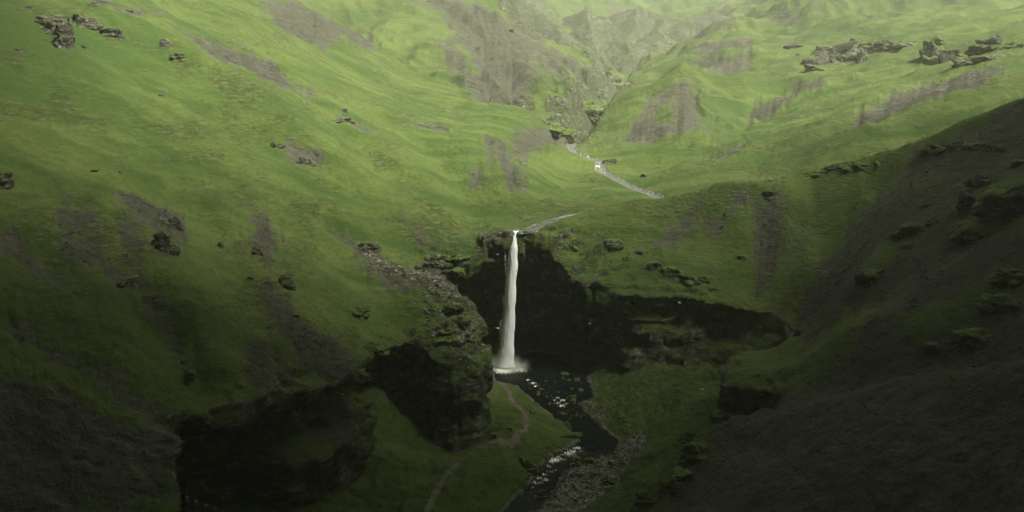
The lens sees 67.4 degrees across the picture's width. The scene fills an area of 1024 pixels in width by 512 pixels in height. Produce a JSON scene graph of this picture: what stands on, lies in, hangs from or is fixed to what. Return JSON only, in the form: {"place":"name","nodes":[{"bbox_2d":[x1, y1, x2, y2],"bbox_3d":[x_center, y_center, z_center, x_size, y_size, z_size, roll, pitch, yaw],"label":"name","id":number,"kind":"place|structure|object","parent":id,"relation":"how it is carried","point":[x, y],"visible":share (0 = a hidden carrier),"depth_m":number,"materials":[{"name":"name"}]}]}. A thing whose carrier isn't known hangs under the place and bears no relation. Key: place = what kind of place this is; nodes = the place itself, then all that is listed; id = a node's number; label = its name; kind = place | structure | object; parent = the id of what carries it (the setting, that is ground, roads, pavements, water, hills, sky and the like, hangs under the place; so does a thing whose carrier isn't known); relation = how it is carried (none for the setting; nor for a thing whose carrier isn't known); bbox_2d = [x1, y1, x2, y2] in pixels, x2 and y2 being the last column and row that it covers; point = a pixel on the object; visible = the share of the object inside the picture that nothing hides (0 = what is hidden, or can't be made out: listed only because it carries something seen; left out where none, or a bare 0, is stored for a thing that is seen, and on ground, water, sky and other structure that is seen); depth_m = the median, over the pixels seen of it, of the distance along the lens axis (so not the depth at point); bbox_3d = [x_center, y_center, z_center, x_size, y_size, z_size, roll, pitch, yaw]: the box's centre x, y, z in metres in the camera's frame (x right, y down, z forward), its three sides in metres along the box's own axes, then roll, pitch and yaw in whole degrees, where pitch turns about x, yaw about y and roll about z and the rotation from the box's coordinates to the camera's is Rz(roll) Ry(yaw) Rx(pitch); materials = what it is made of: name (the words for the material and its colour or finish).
{"place":"outdoors","nodes":[
{"label":"outdoors","id":0,"kind":"place"},
{"bbox_2d":[0,0,654,511],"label":"hillside","id":1,"kind":"structure","parent":0,"point":[200,164],"depth_m":151.72,"materials":[{"name":"plant"}]},
{"bbox_2d":[0,170,14,189],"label":"rock outcrop","id":2,"kind":"object","parent":1,"relation":"on","point":[7,181],"visible":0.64,"depth_m":119.23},
{"bbox_2d":[40,21,57,34],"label":"rock outcrop","id":3,"kind":"object","parent":1,"relation":"on","point":[48,27],"visible":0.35,"depth_m":165.54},
{"bbox_2d":[34,14,70,25],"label":"rock outcrop","id":4,"kind":"object","parent":1,"relation":"on","point":[43,19],"visible":0.58,"depth_m":168.01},
{"bbox_2d":[52,20,75,49],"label":"rock outcrop","id":5,"kind":"object","parent":1,"relation":"on","point":[65,38],"visible":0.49,"depth_m":162.42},
{"bbox_2d":[72,288,87,295],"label":"rock outcrop","id":6,"kind":"object","parent":1,"relation":"on","point":[77,291],"visible":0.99,"depth_m":109.52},
{"bbox_2d":[70,13,103,29],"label":"rock outcrop","id":7,"kind":"object","parent":1,"relation":"on","point":[80,21],"visible":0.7,"depth_m":174.78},
{"bbox_2d":[86,2,98,6],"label":"boulder","id":8,"kind":"object","parent":1,"relation":"on","point":[93,4],"visible":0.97,"depth_m":183.43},
{"bbox_2d":[100,27,124,39],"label":"boulder","id":9,"kind":"object","parent":1,"relation":"on","point":[117,33],"visible":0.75,"depth_m":176.80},
{"bbox_2d":[116,275,139,290],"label":"rock outcrop","id":10,"kind":"object","parent":1,"relation":"on","point":[129,282],"visible":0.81,"depth_m":115.24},
{"bbox_2d":[150,229,180,255],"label":"rock outcrop","id":11,"kind":"object","parent":1,"relation":"on","point":[161,241],"visible":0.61,"depth_m":121.77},
{"bbox_2d":[159,39,173,46],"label":"rock outcrop","id":12,"kind":"object","parent":1,"relation":"on","point":[165,43],"visible":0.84,"depth_m":181.67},
{"bbox_2d":[166,216,184,231],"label":"rock outcrop","id":13,"kind":"object","parent":1,"relation":"on","point":[175,222],"visible":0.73,"depth_m":129.38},
{"bbox_2d":[169,52,184,61],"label":"rock outcrop","id":14,"kind":"object","parent":1,"relation":"on","point":[178,56],"visible":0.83,"depth_m":178.74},
{"bbox_2d":[332,117,354,123],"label":"rock outcrop","id":15,"kind":"object","parent":1,"relation":"on","point":[342,120],"visible":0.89,"depth_m":195.34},
{"bbox_2d":[542,123,574,139],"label":"rock outcrop","id":16,"kind":"object","parent":1,"relation":"on","point":[557,131],"visible":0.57,"depth_m":251.72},
{"bbox_2d":[565,133,575,143],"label":"rock outcrop","id":17,"kind":"object","parent":1,"relation":"on","point":[570,139],"visible":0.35,"depth_m":284.21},
{"bbox_2d":[201,332,721,511],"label":"gorge floor","id":18,"kind":"structure","parent":0,"point":[664,404],"depth_m":132.27,"materials":[{"name":"plant"}]},
{"bbox_2d":[415,279,493,450],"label":"rock buttress","id":19,"kind":"object","parent":18,"relation":"on","point":[455,409],"visible":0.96,"depth_m":135.75,"materials":[{"name":"stone"}]},
{"bbox_2d":[433,327,457,345],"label":"rock outcrop","id":20,"kind":"object","parent":19,"relation":"on","point":[445,337],"visible":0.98,"depth_m":134.65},
{"bbox_2d":[444,302,471,328],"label":"rock outcrop","id":21,"kind":"object","parent":19,"relation":"on","point":[460,316],"visible":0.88,"depth_m":137.86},
{"bbox_2d":[419,382,535,508],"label":"trail stones","id":22,"kind":"object","parent":18,"relation":"on","point":[479,446],"visible":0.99,"depth_m":131.65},
{"bbox_2d":[491,432,499,437],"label":"boulder","id":23,"kind":"object","parent":18,"relation":"on","point":[494,434],"visible":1,"depth_m":132.85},
{"bbox_2d":[519,457,535,468],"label":"boulder","id":24,"kind":"object","parent":18,"relation":"on","point":[526,463],"visible":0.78,"depth_m":130.90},
{"bbox_2d":[527,468,540,475],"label":"boulder","id":25,"kind":"object","parent":18,"relation":"on","point":[533,471],"visible":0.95,"depth_m":130.45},
{"bbox_2d":[563,421,571,429],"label":"boulder","id":26,"kind":"object","parent":18,"relation":"on","point":[567,424],"visible":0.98,"depth_m":143.07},
{"bbox_2d":[567,459,577,464],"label":"boulder","id":27,"kind":"object","parent":18,"relation":"on","point":[571,461],"visible":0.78,"depth_m":133.10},
{"bbox_2d":[568,456,581,462],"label":"boulder","id":28,"kind":"object","parent":18,"relation":"on","point":[577,458],"visible":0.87,"depth_m":133.51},
{"bbox_2d":[529,429,645,511],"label":"gravel","id":29,"kind":"structure","parent":18,"relation":"on","point":[560,488],"depth_m":127.63,"materials":[{"name":"gravel"}]},
{"bbox_2d":[534,489,549,499],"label":"boulder","id":30,"kind":"object","parent":29,"relation":"on","point":[541,494],"visible":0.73,"depth_m":124.61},
{"bbox_2d":[583,457,595,462],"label":"boulder","id":31,"kind":"object","parent":29,"relation":"on","point":[587,459],"visible":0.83,"depth_m":132.23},
{"bbox_2d":[589,469,596,476],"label":"boulder","id":32,"kind":"object","parent":29,"relation":"on","point":[593,473],"visible":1,"depth_m":128.84,"materials":[{"name":"stone"}]},
{"bbox_2d":[600,476,615,484],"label":"boulder","id":33,"kind":"object","parent":29,"relation":"on","point":[609,480],"visible":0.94,"depth_m":127.17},
{"bbox_2d":[607,460,615,465],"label":"boulder","id":34,"kind":"object","parent":29,"relation":"on","point":[611,462],"visible":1,"depth_m":130.57,"materials":[{"name":"stone"}]},
{"bbox_2d":[579,400,609,422],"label":"gravel","id":35,"kind":"structure","parent":18,"relation":"on","point":[599,413],"depth_m":147.97,"materials":[{"name":"gravel"}]},
{"bbox_2d":[630,489,657,511],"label":"rock outcrop","id":36,"kind":"object","parent":18,"relation":"on","point":[644,500],"visible":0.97,"depth_m":114.57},
{"bbox_2d":[674,431,697,445],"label":"rock outcrop","id":37,"kind":"object","parent":18,"relation":"on","point":[686,437],"visible":0.55,"depth_m":125.44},
{"bbox_2d":[708,409,737,422],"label":"rock outcrop","id":38,"kind":"object","parent":18,"relation":"on","point":[718,416],"visible":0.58,"depth_m":127.65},
{"bbox_2d":[167,237,800,507],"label":"gorge wall","id":39,"kind":"structure","parent":0,"point":[261,454],"depth_m":154.42,"materials":[{"name":"stone"}]},
{"bbox_2d":[311,393,377,498],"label":"rock ledge","id":40,"kind":"object","parent":39,"relation":"on","point":[343,448],"visible":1,"depth_m":120.81,"materials":[{"name":"stone"}]},
{"bbox_2d":[362,341,392,358],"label":"rock outcrop","id":41,"kind":"object","parent":39,"relation":"on","point":[380,348],"visible":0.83,"depth_m":125.96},
{"bbox_2d":[458,285,468,296],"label":"rock outcrop","id":42,"kind":"object","parent":39,"relation":"on","point":[462,291],"visible":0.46,"depth_m":175.04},
{"bbox_2d":[703,345,815,419],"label":"rock bluff","id":43,"kind":"structure","parent":39,"relation":"on","point":[752,382],"depth_m":126.16,"materials":[{"name":"plant"}]},
{"bbox_2d":[498,230,518,367],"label":"waterfall","id":44,"kind":"structure","parent":0,"point":[506,353],"depth_m":164.48,"materials":[{"name":"liquid"}]},
{"bbox_2d":[70,116,1008,511],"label":"hillside rim","id":45,"kind":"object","parent":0,"point":[308,230],"visible":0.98,"depth_m":121.95,"materials":[{"name":"plant"}]},
{"bbox_2d":[184,369,194,385],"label":"rock outcrop","id":46,"kind":"object","parent":45,"relation":"on","point":[189,377],"visible":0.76,"depth_m":103.73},
{"bbox_2d":[252,246,263,255],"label":"boulder","id":47,"kind":"object","parent":45,"relation":"on","point":[256,251],"visible":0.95,"depth_m":131.57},
{"bbox_2d":[266,324,275,329],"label":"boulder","id":48,"kind":"object","parent":45,"relation":"on","point":[269,326],"visible":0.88,"depth_m":118.50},
{"bbox_2d":[278,274,296,290],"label":"rock outcrop","id":49,"kind":"object","parent":45,"relation":"on","point":[286,281],"visible":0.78,"depth_m":127.56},
{"bbox_2d":[291,314,299,320],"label":"boulder","id":50,"kind":"object","parent":45,"relation":"on","point":[295,317],"visible":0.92,"depth_m":121.15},
{"bbox_2d":[296,158,316,166],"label":"rock outcrop","id":51,"kind":"object","parent":45,"relation":"on","point":[306,162],"visible":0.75,"depth_m":166.01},
{"bbox_2d":[344,368,370,386],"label":"rock outcrop","id":52,"kind":"object","parent":45,"relation":"on","point":[360,377],"visible":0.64,"depth_m":119.14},
{"bbox_2d":[352,305,370,320],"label":"rock outcrop","id":53,"kind":"object","parent":45,"relation":"on","point":[361,312],"visible":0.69,"depth_m":131.59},
{"bbox_2d":[358,241,381,252],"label":"rock outcrop","id":54,"kind":"object","parent":45,"relation":"on","point":[374,247],"visible":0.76,"depth_m":150.28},
{"bbox_2d":[357,247,489,448],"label":"rubble","id":55,"kind":"object","parent":45,"relation":"on","point":[446,293],"visible":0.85,"depth_m":140.65,"materials":[{"name":"stone"}]},
{"bbox_2d":[423,253,446,273],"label":"rock outcrop","id":56,"kind":"object","parent":45,"relation":"on","point":[435,262],"visible":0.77,"depth_m":155.68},
{"bbox_2d":[442,253,470,276],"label":"rock outcrop","id":57,"kind":"object","parent":45,"relation":"on","point":[452,267],"visible":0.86,"depth_m":156.97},
{"bbox_2d":[563,238,578,250],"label":"rock outcrop","id":58,"kind":"object","parent":45,"relation":"on","point":[570,243],"visible":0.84,"depth_m":161.34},
{"bbox_2d":[603,239,624,251],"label":"rock outcrop","id":59,"kind":"object","parent":45,"relation":"on","point":[612,245],"visible":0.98,"depth_m":162.13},
{"bbox_2d":[646,261,661,270],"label":"rock outcrop","id":60,"kind":"object","parent":45,"relation":"on","point":[653,265],"visible":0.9,"depth_m":158.19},
{"bbox_2d":[661,265,679,280],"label":"rock outcrop","id":61,"kind":"object","parent":45,"relation":"on","point":[668,271],"visible":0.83,"depth_m":156.33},
{"bbox_2d":[658,466,692,495],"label":"rock outcrop","id":62,"kind":"object","parent":45,"relation":"on","point":[677,481],"visible":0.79,"depth_m":113.80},
{"bbox_2d":[676,270,702,286],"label":"rock outcrop","id":63,"kind":"object","parent":45,"relation":"on","point":[684,278],"visible":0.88,"depth_m":155.01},
{"bbox_2d":[677,440,708,468],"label":"rock outcrop","id":64,"kind":"object","parent":45,"relation":"on","point":[691,453],"visible":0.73,"depth_m":116.72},
{"bbox_2d":[698,276,709,283],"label":"rock outcrop","id":65,"kind":"object","parent":45,"relation":"on","point":[703,279],"visible":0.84,"depth_m":155.39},
{"bbox_2d":[737,255,745,260],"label":"rock outcrop","id":66,"kind":"object","parent":45,"relation":"on","point":[741,257],"visible":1,"depth_m":159.29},
{"bbox_2d":[493,352,618,511],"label":"stream","id":67,"kind":"structure","parent":0,"point":[537,368],"depth_m":152.85,"materials":[{"name":"liquid"}]},
{"bbox_2d":[559,431,582,437],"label":"boulder","id":68,"kind":"object","parent":67,"relation":"on","point":[571,434],"visible":1,"depth_m":139.59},
{"bbox_2d":[512,144,661,233],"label":"river","id":69,"kind":"structure","parent":0,"point":[600,168],"depth_m":208.77,"materials":[{"name":"liquid"}]},
{"bbox_2d":[298,0,939,129],"bbox_3d":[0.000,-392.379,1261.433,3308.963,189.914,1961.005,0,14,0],"label":"mountains","id":70,"kind":"structure","parent":0,"point":[582,46],"depth_m":413.91,"materials":[{"name":"plant"}]},
{"bbox_2d":[583,99,604,122],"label":"rock outcrop","id":71,"kind":"object","parent":70,"relation":"on","point":[594,109],"visible":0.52,"depth_m":345.82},
{"bbox_2d":[596,89,608,106],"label":"rock outcrop","id":72,"kind":"object","parent":70,"relation":"on","point":[602,97],"visible":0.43,"depth_m":401.07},
{"bbox_2d":[605,66,623,90],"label":"rock outcrop","id":73,"kind":"object","parent":70,"relation":"on","point":[616,80],"visible":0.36,"depth_m":471.35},
{"bbox_2d":[574,0,1023,511],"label":"hillside","id":74,"kind":"structure","parent":0,"point":[745,100],"depth_m":190.92,"materials":[{"name":"plant"}]},
{"bbox_2d":[0,9,1023,511],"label":"scree stones","id":75,"kind":"object","parent":74,"relation":"on","point":[648,251],"visible":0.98,"depth_m":115.39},
{"bbox_2d":[602,159,617,163],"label":"rock outcrop","id":76,"kind":"object","parent":74,"relation":"on","point":[611,161],"visible":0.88,"depth_m":221.89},
{"bbox_2d":[762,190,776,200],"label":"rock outcrop","id":77,"kind":"object","parent":74,"relation":"on","point":[768,195],"visible":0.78,"depth_m":166.40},
{"bbox_2d":[782,45,802,48],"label":"boulder","id":78,"kind":"object","parent":74,"relation":"on","point":[791,46],"visible":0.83,"depth_m":358.89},
{"bbox_2d":[801,64,823,72],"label":"rock outcrop","id":79,"kind":"object","parent":74,"relation":"on","point":[809,67],"visible":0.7,"depth_m":304.02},
{"bbox_2d":[809,170,822,176],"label":"rock outcrop","id":80,"kind":"object","parent":74,"relation":"on","point":[815,173],"visible":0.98,"depth_m":168.80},
{"bbox_2d":[821,167,834,172],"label":"rock outcrop","id":81,"kind":"object","parent":74,"relation":"on","point":[826,169],"visible":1,"depth_m":167.88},
{"bbox_2d":[800,41,856,64],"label":"rock outcrop","id":82,"kind":"object","parent":74,"relation":"on","point":[842,53],"visible":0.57,"depth_m":312.51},
{"bbox_2d":[834,167,842,172],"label":"rock outcrop","id":83,"kind":"object","parent":74,"relation":"on","point":[838,169],"visible":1,"depth_m":166.69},
{"bbox_2d":[840,166,853,170],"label":"rock outcrop","id":84,"kind":"object","parent":74,"relation":"on","point":[845,168],"visible":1,"depth_m":165.53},
{"bbox_2d":[848,161,865,169],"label":"rock outcrop","id":85,"kind":"object","parent":74,"relation":"on","point":[857,165],"visible":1,"depth_m":164.67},
{"bbox_2d":[855,52,867,62],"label":"rock outcrop","id":86,"kind":"object","parent":74,"relation":"on","point":[861,57],"visible":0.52,"depth_m":303.69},
{"bbox_2d":[854,42,874,52],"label":"rock outcrop","id":87,"kind":"object","parent":74,"relation":"on","point":[865,47],"visible":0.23,"depth_m":317.40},
{"bbox_2d":[853,268,884,285],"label":"rock outcrop","id":88,"kind":"object","parent":74,"relation":"on","point":[870,277],"visible":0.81,"depth_m":127.81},
{"bbox_2d":[868,39,904,53],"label":"rock outcrop","id":89,"kind":"object","parent":74,"relation":"on","point":[887,45],"visible":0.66,"depth_m":308.55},
{"bbox_2d":[898,244,911,249],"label":"boulder","id":90,"kind":"object","parent":74,"relation":"on","point":[906,246],"visible":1,"depth_m":130.44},
{"bbox_2d":[888,222,924,240],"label":"rock outcrop","id":91,"kind":"object","parent":74,"relation":"on","point":[907,229],"visible":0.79,"depth_m":132.88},
{"bbox_2d":[899,41,922,47],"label":"rock outcrop","id":92,"kind":"object","parent":74,"relation":"on","point":[909,43],"visible":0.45,"depth_m":310.78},
{"bbox_2d":[918,203,930,208],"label":"boulder","id":93,"kind":"object","parent":74,"relation":"on","point":[922,206],"visible":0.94,"depth_m":140.41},
{"bbox_2d":[921,149,931,156],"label":"rock outcrop","id":94,"kind":"object","parent":74,"relation":"on","point":[924,152],"visible":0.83,"depth_m":155.76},
{"bbox_2d":[925,221,932,226],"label":"boulder","id":95,"kind":"object","parent":74,"relation":"on","point":[927,224],"visible":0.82,"depth_m":133.04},
{"bbox_2d":[918,40,944,65],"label":"rock outcrop","id":96,"kind":"object","parent":74,"relation":"on","point":[929,51],"visible":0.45,"depth_m":283.19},
{"bbox_2d":[922,341,945,354],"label":"boulder","id":97,"kind":"object","parent":74,"relation":"on","point":[933,348],"visible":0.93,"depth_m":108.94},
{"bbox_2d":[926,145,945,155],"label":"rock outcrop","id":98,"kind":"object","parent":74,"relation":"on","point":[937,150],"visible":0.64,"depth_m":154.32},
{"bbox_2d":[932,35,949,45],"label":"rock outcrop","id":99,"kind":"object","parent":74,"relation":"on","point":[939,40],"visible":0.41,"depth_m":305.14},
{"bbox_2d":[937,49,963,63],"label":"rock outcrop","id":100,"kind":"object","parent":74,"relation":"on","point":[943,56],"visible":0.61,"depth_m":279.19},
{"bbox_2d":[946,141,962,152],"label":"rock outcrop","id":101,"kind":"object","parent":74,"relation":"on","point":[952,147],"visible":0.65,"depth_m":149.97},
{"bbox_2d":[951,56,978,67],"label":"rock outcrop","id":102,"kind":"object","parent":74,"relation":"on","point":[957,61],"visible":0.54,"depth_m":247.36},
{"bbox_2d":[954,191,977,217],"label":"rock outcrop","id":103,"kind":"object","parent":74,"relation":"on","point":[965,203],"visible":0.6,"depth_m":128.94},
{"bbox_2d":[960,143,975,149],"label":"rock outcrop","id":104,"kind":"object","parent":74,"relation":"on","point":[968,146],"visible":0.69,"depth_m":145.35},
{"bbox_2d":[950,327,992,348],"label":"rock outcrop","id":105,"kind":"object","parent":74,"relation":"on","point":[975,338],"visible":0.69,"depth_m":106.25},
{"bbox_2d":[961,175,997,188],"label":"rock outcrop","id":106,"kind":"object","parent":74,"relation":"on","point":[977,181],"visible":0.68,"depth_m":133.03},
{"bbox_2d":[972,142,991,150],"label":"rock outcrop","id":107,"kind":"object","parent":74,"relation":"on","point":[977,146],"visible":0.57,"depth_m":143.48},
{"bbox_2d":[964,34,1002,57],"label":"rock outcrop","id":108,"kind":"object","parent":74,"relation":"on","point":[973,50],"visible":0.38,"depth_m":257.01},
{"bbox_2d":[945,184,1023,243],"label":"rock outcrop","id":109,"kind":"object","parent":74,"relation":"on","point":[994,210],"visible":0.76,"depth_m":121.09,"materials":[{"name":"stone"}]},
{"bbox_2d":[974,54,1005,62],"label":"rock outcrop","id":110,"kind":"object","parent":74,"relation":"on","point":[988,58],"visible":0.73,"depth_m":242.45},
{"bbox_2d":[981,145,999,151],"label":"rock outcrop","id":111,"kind":"object","parent":74,"relation":"on","point":[989,148],"visible":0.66,"depth_m":141.43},
{"bbox_2d":[974,293,1020,316],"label":"rock outcrop","id":112,"kind":"object","parent":74,"relation":"on","point":[986,304],"visible":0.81,"depth_m":107.11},
{"bbox_2d":[994,147,1007,152],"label":"rock outcrop","id":113,"kind":"object","parent":74,"relation":"on","point":[1000,149],"visible":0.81,"depth_m":139.27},
{"bbox_2d":[980,42,1023,51],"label":"rock outcrop","id":114,"kind":"object","parent":74,"relation":"on","point":[1003,46],"visible":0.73,"depth_m":249.19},
{"bbox_2d":[989,268,1023,287],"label":"rock outcrop","id":115,"kind":"object","parent":74,"relation":"on","point":[1011,277],"visible":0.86,"depth_m":109.59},
{"bbox_2d":[1009,159,1023,167],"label":"boulder","id":116,"kind":"object","parent":74,"relation":"on","point":[1016,163],"visible":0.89,"depth_m":132.82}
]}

